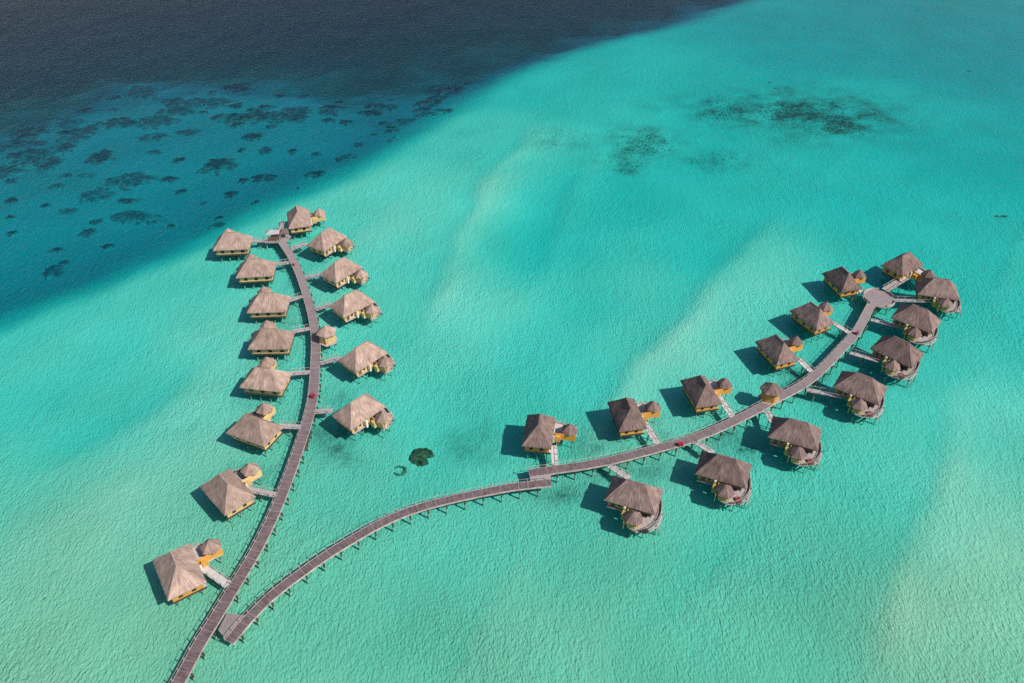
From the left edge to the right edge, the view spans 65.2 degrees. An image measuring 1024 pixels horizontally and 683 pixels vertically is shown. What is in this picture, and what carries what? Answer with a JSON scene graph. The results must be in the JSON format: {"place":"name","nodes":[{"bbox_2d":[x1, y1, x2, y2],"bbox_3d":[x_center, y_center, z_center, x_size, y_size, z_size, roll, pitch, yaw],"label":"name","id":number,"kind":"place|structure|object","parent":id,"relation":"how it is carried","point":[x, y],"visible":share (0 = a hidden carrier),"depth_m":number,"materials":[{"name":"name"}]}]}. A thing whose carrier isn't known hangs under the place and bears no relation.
{"place":"outdoors","nodes":[
{"label":"outdoors","id":0,"kind":"place"},
{"bbox_2d":[0,0,1023,682],"bbox_3d":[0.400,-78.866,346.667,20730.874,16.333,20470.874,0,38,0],"label":"seabed","id":1,"kind":"structure","parent":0,"point":[516,254],"depth_m":237.79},
{"bbox_2d":[3,177,21,184],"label":"reef patch","id":2,"kind":"object","parent":1,"relation":"on","point":[16,180],"visible":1,"depth_m":325.93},
{"bbox_2d":[0,164,28,179],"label":"reef patch","id":3,"kind":"object","parent":1,"relation":"on","point":[6,171],"visible":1,"depth_m":331.65,"materials":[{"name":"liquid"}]},
{"bbox_2d":[0,137,35,149],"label":"reef patch","id":4,"kind":"object","parent":1,"relation":"on","point":[18,143],"visible":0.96,"depth_m":355.26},
{"bbox_2d":[7,150,29,158],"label":"reef patch","id":5,"kind":"object","parent":1,"relation":"on","point":[20,154],"visible":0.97,"depth_m":344.52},
{"bbox_2d":[8,154,49,167],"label":"reef patch","id":6,"kind":"object","parent":1,"relation":"on","point":[29,161],"visible":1,"depth_m":338.40,"materials":[{"name":"stone"}]},
{"bbox_2d":[9,126,51,135],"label":"reef patch","id":7,"kind":"object","parent":1,"relation":"on","point":[37,130],"visible":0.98,"depth_m":366.24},
{"bbox_2d":[21,140,53,147],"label":"reef patch","id":8,"kind":"object","parent":1,"relation":"on","point":[38,144],"visible":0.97,"depth_m":354.77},
{"bbox_2d":[23,148,54,156],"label":"reef patch","id":9,"kind":"object","parent":1,"relation":"on","point":[35,151],"visible":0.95,"depth_m":345.92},
{"bbox_2d":[35,154,66,174],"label":"reef patch","id":10,"kind":"object","parent":1,"relation":"on","point":[53,162],"visible":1,"depth_m":337.51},
{"bbox_2d":[42,265,66,279],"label":"reef patch","id":11,"kind":"object","parent":1,"relation":"on","point":[54,271],"visible":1,"depth_m":275.18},
{"bbox_2d":[38,118,88,131],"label":"reef patch","id":12,"kind":"object","parent":1,"relation":"on","point":[63,124],"visible":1,"depth_m":369.73,"materials":[{"name":"stone"}]},
{"bbox_2d":[50,142,78,152],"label":"reef patch","id":13,"kind":"object","parent":1,"relation":"on","point":[63,147],"visible":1,"depth_m":350.20,"materials":[{"name":"stone"}]},
{"bbox_2d":[57,208,78,214],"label":"reef patch","id":14,"kind":"object","parent":1,"relation":"on","point":[67,211],"visible":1,"depth_m":306.09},
{"bbox_2d":[55,133,90,143],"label":"reef patch","id":15,"kind":"object","parent":1,"relation":"on","point":[76,138],"visible":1,"depth_m":357.70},
{"bbox_2d":[64,128,97,135],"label":"reef patch","id":16,"kind":"object","parent":1,"relation":"on","point":[83,131],"visible":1,"depth_m":362.86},
{"bbox_2d":[77,227,97,238],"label":"reef patch","id":17,"kind":"object","parent":1,"relation":"on","point":[89,233],"visible":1,"depth_m":294.13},
{"bbox_2d":[78,172,97,178],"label":"reef patch","id":18,"kind":"object","parent":1,"relation":"on","point":[88,175],"visible":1,"depth_m":329.37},
{"bbox_2d":[76,187,116,204],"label":"reef patch","id":19,"kind":"object","parent":1,"relation":"on","point":[99,195],"visible":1,"depth_m":314.71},
{"bbox_2d":[89,218,106,225],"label":"reef patch","id":20,"kind":"object","parent":1,"relation":"on","point":[101,221],"visible":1,"depth_m":300.26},
{"bbox_2d":[83,149,117,165],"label":"reef patch","id":21,"kind":"object","parent":1,"relation":"on","point":[103,156],"visible":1,"depth_m":342.23,"materials":[{"name":"stone"}]},
{"bbox_2d":[99,119,144,128],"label":"reef patch","id":22,"kind":"object","parent":1,"relation":"on","point":[121,124],"visible":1,"depth_m":368.34,"materials":[{"name":"stone"}]},
{"bbox_2d":[117,198,143,203],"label":"reef patch","id":23,"kind":"object","parent":1,"relation":"on","point":[129,201],"visible":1,"depth_m":312.20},
{"bbox_2d":[102,171,159,191],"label":"reef patch","id":24,"kind":"object","parent":1,"relation":"on","point":[127,182],"visible":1,"depth_m":324.62,"materials":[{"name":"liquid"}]},
{"bbox_2d":[110,210,165,224],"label":"reef patch","id":25,"kind":"object","parent":1,"relation":"on","point":[129,217],"visible":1,"depth_m":302.81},
{"bbox_2d":[115,85,166,99],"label":"reef patch","id":26,"kind":"object","parent":1,"relation":"on","point":[135,91],"visible":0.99,"depth_m":403.28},
{"bbox_2d":[135,92,159,100],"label":"reef patch","id":27,"kind":"object","parent":1,"relation":"on","point":[147,96],"visible":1,"depth_m":397.22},
{"bbox_2d":[135,215,163,225],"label":"reef patch","id":28,"kind":"object","parent":1,"relation":"on","point":[146,222],"visible":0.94,"depth_m":301.43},
{"bbox_2d":[136,132,171,142],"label":"reef patch","id":29,"kind":"object","parent":1,"relation":"on","point":[155,137],"visible":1,"depth_m":358.49,"materials":[{"name":"stone"}]},
{"bbox_2d":[138,114,181,129],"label":"reef patch","id":30,"kind":"object","parent":1,"relation":"on","point":[160,120],"visible":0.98,"depth_m":370.70,"materials":[{"name":"stone"}]},
{"bbox_2d":[159,175,180,183],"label":"reef patch","id":31,"kind":"object","parent":1,"relation":"on","point":[170,179],"visible":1,"depth_m":326.45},
{"bbox_2d":[155,106,197,116],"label":"reef patch","id":32,"kind":"object","parent":1,"relation":"on","point":[169,110],"visible":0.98,"depth_m":380.42,"materials":[{"name":"stone"}]},
{"bbox_2d":[170,97,204,107],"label":"reef patch","id":33,"kind":"object","parent":1,"relation":"on","point":[189,102],"visible":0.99,"depth_m":386.95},
{"bbox_2d":[152,539,223,606],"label":"thatched bungalow","id":34,"kind":"object","parent":1,"relation":"on","point":[179,571],"visible":0.99,"depth_m":164.85,"materials":[{"name":"orange wood"}]},
{"bbox_2d":[174,128,202,136],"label":"reef patch","id":35,"kind":"object","parent":1,"relation":"on","point":[188,132],"visible":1,"depth_m":362.55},
{"bbox_2d":[202,563,230,588],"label":"footbridge","id":36,"kind":"object","parent":1,"relation":"on","point":[213,574],"visible":0.82,"depth_m":168.41,"materials":[{"name":"wood"}]},
{"bbox_2d":[195,158,240,176],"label":"reef patch","id":37,"kind":"object","parent":1,"relation":"on","point":[218,167],"visible":1,"depth_m":334.99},
{"bbox_2d":[197,97,238,109],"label":"reef patch","id":38,"kind":"object","parent":1,"relation":"on","point":[214,104],"visible":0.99,"depth_m":388.32,"materials":[{"name":"stone"}]},
{"bbox_2d":[200,462,262,523],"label":"thatched bungalow","id":39,"kind":"object","parent":1,"relation":"on","point":[229,493],"visible":0.99,"depth_m":181.51,"materials":[{"name":"brown wood"}]},
{"bbox_2d":[224,191,239,198],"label":"reef patch","id":40,"kind":"object","parent":1,"relation":"on","point":[232,194],"visible":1,"depth_m":319.08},
{"bbox_2d":[213,228,252,262],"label":"thatched bungalow","id":41,"kind":"object","parent":1,"relation":"on","point":[229,242],"visible":0.96,"depth_m":265.06,"materials":[{"name":"yellow wood"}]},
{"bbox_2d":[220,83,253,92],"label":"reef patch","id":42,"kind":"object","parent":1,"relation":"on","point":[239,88],"visible":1,"depth_m":411.30,"materials":[{"name":"stone"}]},
{"bbox_2d":[226,121,249,128],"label":"reef patch","id":43,"kind":"object","parent":1,"relation":"on","point":[235,125],"visible":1,"depth_m":369.18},
{"bbox_2d":[217,113,259,124],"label":"reef patch","id":44,"kind":"object","parent":1,"relation":"on","point":[244,118],"visible":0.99,"depth_m":373.78,"materials":[{"name":"stone"}]},
{"bbox_2d":[168,234,323,682],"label":"boardwalk","id":45,"kind":"structure","parent":1,"relation":"on","point":[184,673],"depth_m":187.65,"materials":[{"name":"wood"}]},
{"bbox_2d":[265,229,279,241],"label":"shelter","id":46,"kind":"object","parent":45,"relation":"on","point":[269,232],"visible":1,"depth_m":273.07,"materials":[{"name":"white wood"}]},
{"bbox_2d":[241,132,264,141],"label":"reef patch","id":47,"kind":"object","parent":1,"relation":"on","point":[251,137],"visible":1,"depth_m":359.07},
{"bbox_2d":[226,403,283,456],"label":"thatched bungalow","id":48,"kind":"object","parent":1,"relation":"on","point":[258,429],"visible":0.99,"depth_m":196.99,"materials":[{"name":"brown wood"}]},
{"bbox_2d":[236,254,276,289],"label":"thatched bungalow","id":49,"kind":"object","parent":1,"relation":"on","point":[252,268],"visible":1,"depth_m":252.54,"materials":[{"name":"yellow wood"}]},
{"bbox_2d":[245,107,271,113],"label":"reef patch","id":50,"kind":"object","parent":1,"relation":"on","point":[252,110],"visible":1,"depth_m":382.08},
{"bbox_2d":[248,484,276,502],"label":"footbridge","id":51,"kind":"object","parent":1,"relation":"on","point":[260,492],"visible":0.82,"depth_m":186.52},
{"bbox_2d":[250,173,277,183],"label":"reef patch","id":52,"kind":"object","parent":1,"relation":"on","point":[263,178],"visible":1,"depth_m":330.00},
{"bbox_2d":[239,357,291,403],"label":"thatched bungalow","id":53,"kind":"object","parent":1,"relation":"on","point":[265,378],"visible":0.98,"depth_m":211.13,"materials":[{"name":"plant"}]},
{"bbox_2d":[258,146,272,154],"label":"reef patch","id":54,"kind":"object","parent":1,"relation":"on","point":[266,150],"visible":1,"depth_m":347.88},
{"bbox_2d":[247,286,290,323],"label":"thatched bungalow","id":55,"kind":"object","parent":1,"relation":"on","point":[266,302],"visible":0.96,"depth_m":237.78,"materials":[{"name":"yellow wood"}]},
{"bbox_2d":[252,110,286,124],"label":"reef patch","id":56,"kind":"object","parent":1,"relation":"on","point":[268,117],"visible":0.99,"depth_m":375.44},
{"bbox_2d":[248,320,294,361],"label":"thatched bungalow","id":57,"kind":"object","parent":1,"relation":"on","point":[269,338],"visible":0.98,"depth_m":224.12,"materials":[{"name":"plant"}]},
{"bbox_2d":[279,421,300,436],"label":"footbridge","id":58,"kind":"object","parent":1,"relation":"on","point":[291,426],"visible":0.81,"depth_m":203.49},
{"bbox_2d":[274,111,311,124],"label":"reef patch","id":59,"kind":"object","parent":1,"relation":"on","point":[294,118],"visible":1,"depth_m":374.89,"materials":[{"name":"stone"}]},
{"bbox_2d":[278,106,317,115],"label":"reef patch","id":60,"kind":"object","parent":1,"relation":"on","point":[295,109],"visible":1,"depth_m":381.71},
{"bbox_2d":[291,367,309,382],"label":"footbridge","id":61,"kind":"object","parent":1,"relation":"on","point":[303,372],"visible":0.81,"depth_m":219.79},
{"bbox_2d":[291,324,309,338],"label":"footbridge","id":62,"kind":"object","parent":1,"relation":"on","point":[304,329],"visible":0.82,"depth_m":234.81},
{"bbox_2d":[287,205,325,238],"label":"thatched bungalow","id":63,"kind":"object","parent":1,"relation":"on","point":[300,219],"visible":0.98,"depth_m":278.29,"materials":[{"name":"yellow wood"}]},
{"bbox_2d":[304,170,325,178],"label":"reef patch","id":64,"kind":"object","parent":1,"relation":"on","point":[315,174],"visible":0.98,"depth_m":328.69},
{"bbox_2d":[315,405,332,421],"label":"footbridge","id":65,"kind":"object","parent":1,"relation":"on","point":[323,411],"visible":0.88,"depth_m":207.82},
{"bbox_2d":[316,321,337,353],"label":"service hut","id":66,"kind":"object","parent":1,"relation":"on","point":[327,336],"visible":0.93,"depth_m":228.89,"materials":[{"name":"plant"}]},
{"bbox_2d":[317,108,343,116],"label":"reef patch","id":67,"kind":"object","parent":1,"relation":"on","point":[330,111],"visible":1,"depth_m":382.13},
{"bbox_2d":[320,353,340,370],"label":"footbridge","id":68,"kind":"object","parent":1,"relation":"on","point":[330,360],"visible":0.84,"depth_m":223.84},
{"bbox_2d":[307,227,354,262],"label":"thatched bungalow","id":69,"kind":"object","parent":1,"relation":"on","point":[325,243],"visible":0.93,"depth_m":266.94,"materials":[{"name":"yellow wood"}]},
{"bbox_2d":[317,105,350,109],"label":"reef patch","id":70,"kind":"object","parent":1,"relation":"on","point":[340,107],"visible":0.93,"depth_m":388.85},
{"bbox_2d":[319,257,369,293],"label":"thatched bungalow","id":71,"kind":"object","parent":1,"relation":"on","point":[340,272],"visible":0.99,"depth_m":252.45,"materials":[{"name":"yellow wood"}]},
{"bbox_2d":[335,153,359,162],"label":"reef patch","id":72,"kind":"object","parent":1,"relation":"on","point":[346,157],"visible":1,"depth_m":343.18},
{"bbox_2d":[329,289,382,328],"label":"thatched bungalow","id":73,"kind":"object","parent":1,"relation":"on","point":[350,306],"visible":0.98,"depth_m":238.28,"materials":[{"name":"yellow wood"}]},
{"bbox_2d":[332,393,394,440],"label":"thatched bungalow","id":74,"kind":"object","parent":1,"relation":"on","point":[356,415],"visible":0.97,"depth_m":201.87,"materials":[{"name":"plant"}]},
{"bbox_2d":[338,341,395,382],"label":"thatched bungalow","id":75,"kind":"object","parent":1,"relation":"on","point":[365,357],"visible":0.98,"depth_m":218.93,"materials":[{"name":"plant"}]},
{"bbox_2d":[358,109,384,116],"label":"reef patch","id":76,"kind":"object","parent":1,"relation":"on","point":[374,112],"visible":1,"depth_m":382.86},
{"bbox_2d":[364,102,383,108],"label":"reef patch","id":77,"kind":"object","parent":1,"relation":"on","point":[370,105],"visible":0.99,"depth_m":391.67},
{"bbox_2d":[218,477,551,644],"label":"boardwalk","id":78,"kind":"structure","parent":1,"relation":"on","point":[232,629],"depth_m":175.97,"materials":[{"name":"wood"}]},
{"bbox_2d":[377,104,402,111],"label":"reef patch","id":79,"kind":"object","parent":1,"relation":"on","point":[391,107],"visible":1,"depth_m":388.28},
{"bbox_2d":[387,119,416,126],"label":"reef patch","id":80,"kind":"object","parent":1,"relation":"on","point":[400,122],"visible":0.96,"depth_m":370.95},
{"bbox_2d":[409,448,433,466],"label":"coral outcrop","id":81,"kind":"object","parent":1,"relation":"on","point":[418,457],"visible":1,"depth_m":199.70,"materials":[{"name":"stone"}]},
{"bbox_2d":[411,107,432,112],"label":"reef patch","id":82,"kind":"object","parent":1,"relation":"on","point":[423,109],"visible":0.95,"depth_m":384.76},
{"bbox_2d":[412,99,443,107],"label":"reef patch","id":83,"kind":"object","parent":1,"relation":"on","point":[424,103],"visible":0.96,"depth_m":391.17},
{"bbox_2d":[426,84,465,95],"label":"reef patch","id":84,"kind":"object","parent":1,"relation":"on","point":[441,89],"visible":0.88,"depth_m":406.95,"materials":[{"name":"stone"}]},
{"bbox_2d":[522,413,576,460],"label":"thatched bungalow","id":85,"kind":"object","parent":1,"relation":"on","point":[542,432],"visible":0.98,"depth_m":196.72,"materials":[{"name":"orange wood"}]},
{"bbox_2d":[551,445,557,465],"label":"footbridge","id":86,"kind":"object","parent":1,"relation":"on","point":[554,456],"visible":0.79,"depth_m":195.35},
{"bbox_2d":[607,461,631,478],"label":"footbridge","id":87,"kind":"object","parent":1,"relation":"on","point":[618,471],"visible":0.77,"depth_m":191.31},
{"bbox_2d":[604,475,663,538],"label":"thatched bungalow","id":88,"kind":"object","parent":1,"relation":"on","point":[638,504],"visible":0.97,"depth_m":179.80,"materials":[{"name":"brown wood"}]},
{"bbox_2d":[607,397,660,442],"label":"thatched bungalow","id":89,"kind":"object","parent":1,"relation":"on","point":[630,416],"visible":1,"depth_m":201.19,"materials":[{"name":"plant"}]},
{"bbox_2d":[645,419,659,444],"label":"footbridge","id":90,"kind":"object","parent":1,"relation":"on","point":[651,434],"visible":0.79,"depth_m":201.26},
{"bbox_2d":[536,99,872,174],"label":"reef","id":91,"kind":"object","parent":1,"relation":"on","point":[849,130],"visible":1,"depth_m":362.06,"materials":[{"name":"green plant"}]},
{"bbox_2d":[695,438,715,452],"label":"footbridge","id":92,"kind":"object","parent":1,"relation":"on","point":[699,444],"visible":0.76,"depth_m":197.58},
{"bbox_2d":[680,374,732,418],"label":"thatched bungalow","id":93,"kind":"object","parent":1,"relation":"on","point":[700,391],"visible":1,"depth_m":208.04,"materials":[{"name":"plant"}]},
{"bbox_2d":[528,288,895,482],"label":"boardwalk","id":94,"kind":"structure","parent":1,"relation":"on","point":[873,298],"depth_m":206.35,"materials":[{"name":"wood"}]},
{"bbox_2d":[695,451,751,511],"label":"thatched bungalow","id":95,"kind":"object","parent":1,"relation":"on","point":[727,478],"visible":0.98,"depth_m":185.92,"materials":[{"name":"brown wood"}]},
{"bbox_2d":[717,393,735,417],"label":"footbridge","id":96,"kind":"object","parent":1,"relation":"on","point":[727,409],"visible":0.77,"depth_m":208.88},
{"bbox_2d":[757,381,782,409],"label":"service hut","id":97,"kind":"object","parent":1,"relation":"on","point":[770,393],"visible":0.85,"depth_m":209.58,"materials":[{"name":"plant"}]},
{"bbox_2d":[755,334,803,376],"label":"thatched bungalow","id":98,"kind":"object","parent":1,"relation":"on","point":[775,351],"visible":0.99,"depth_m":221.57,"materials":[{"name":"plant"}]},
{"bbox_2d":[768,416,821,473],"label":"thatched bungalow","id":99,"kind":"object","parent":1,"relation":"on","point":[798,442],"visible":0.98,"depth_m":195.26,"materials":[{"name":"brown wood"}]},
{"bbox_2d":[797,359,813,375],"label":"footbridge","id":100,"kind":"object","parent":1,"relation":"on","point":[803,364],"visible":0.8,"depth_m":222.14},
{"bbox_2d":[789,301,834,341],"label":"thatched bungalow","id":101,"kind":"object","parent":1,"relation":"on","point":[813,319],"visible":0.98,"depth_m":233.76,"materials":[{"name":"orange wood"}]},
{"bbox_2d":[806,385,841,406],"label":"footbridge","id":102,"kind":"object","parent":1,"relation":"on","point":[820,392],"visible":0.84,"depth_m":213.49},
{"bbox_2d":[833,320,850,337],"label":"footbridge","id":103,"kind":"object","parent":1,"relation":"on","point":[842,328],"visible":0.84,"depth_m":235.63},
{"bbox_2d":[822,266,865,304],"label":"thatched bungalow","id":104,"kind":"object","parent":1,"relation":"on","point":[841,282],"visible":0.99,"depth_m":248.46,"materials":[{"name":"orange wood"}]},
{"bbox_2d":[832,371,886,424],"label":"thatched bungalow","id":105,"kind":"object","parent":1,"relation":"on","point":[861,394],"visible":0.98,"depth_m":208.35,"materials":[{"name":"plant"}]},
{"bbox_2d":[849,349,879,367],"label":"footbridge","id":106,"kind":"object","parent":1,"relation":"on","point":[865,357],"visible":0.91,"depth_m":225.16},
{"bbox_2d":[870,315,898,333],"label":"footbridge","id":107,"kind":"object","parent":1,"relation":"on","point":[882,322],"visible":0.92,"depth_m":237.71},
{"bbox_2d":[870,336,923,386],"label":"thatched bungalow","id":108,"kind":"object","parent":1,"relation":"on","point":[897,355],"visible":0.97,"depth_m":219.96,"materials":[{"name":"plant"}]},
{"bbox_2d":[882,275,911,293],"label":"footbridge","id":109,"kind":"object","parent":1,"relation":"on","point":[891,286],"visible":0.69,"depth_m":253.45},
{"bbox_2d":[880,251,935,289],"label":"thatched bungalow","id":110,"kind":"object","parent":1,"relation":"on","point":[902,267],"visible":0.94,"depth_m":254.85,"materials":[{"name":"orange wood"}]},
{"bbox_2d":[895,296,931,306],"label":"footbridge","id":111,"kind":"object","parent":1,"relation":"on","point":[908,300],"visible":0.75,"depth_m":246.34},
{"bbox_2d":[891,304,940,352],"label":"thatched bungalow","id":112,"kind":"object","parent":1,"relation":"on","point":[918,324],"visible":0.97,"depth_m":231.81,"materials":[{"name":"plant"}]},
{"bbox_2d":[914,277,960,320],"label":"thatched bungalow","id":113,"kind":"object","parent":1,"relation":"on","point":[942,293],"visible":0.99,"depth_m":243.64,"materials":[{"name":"brown wood"}]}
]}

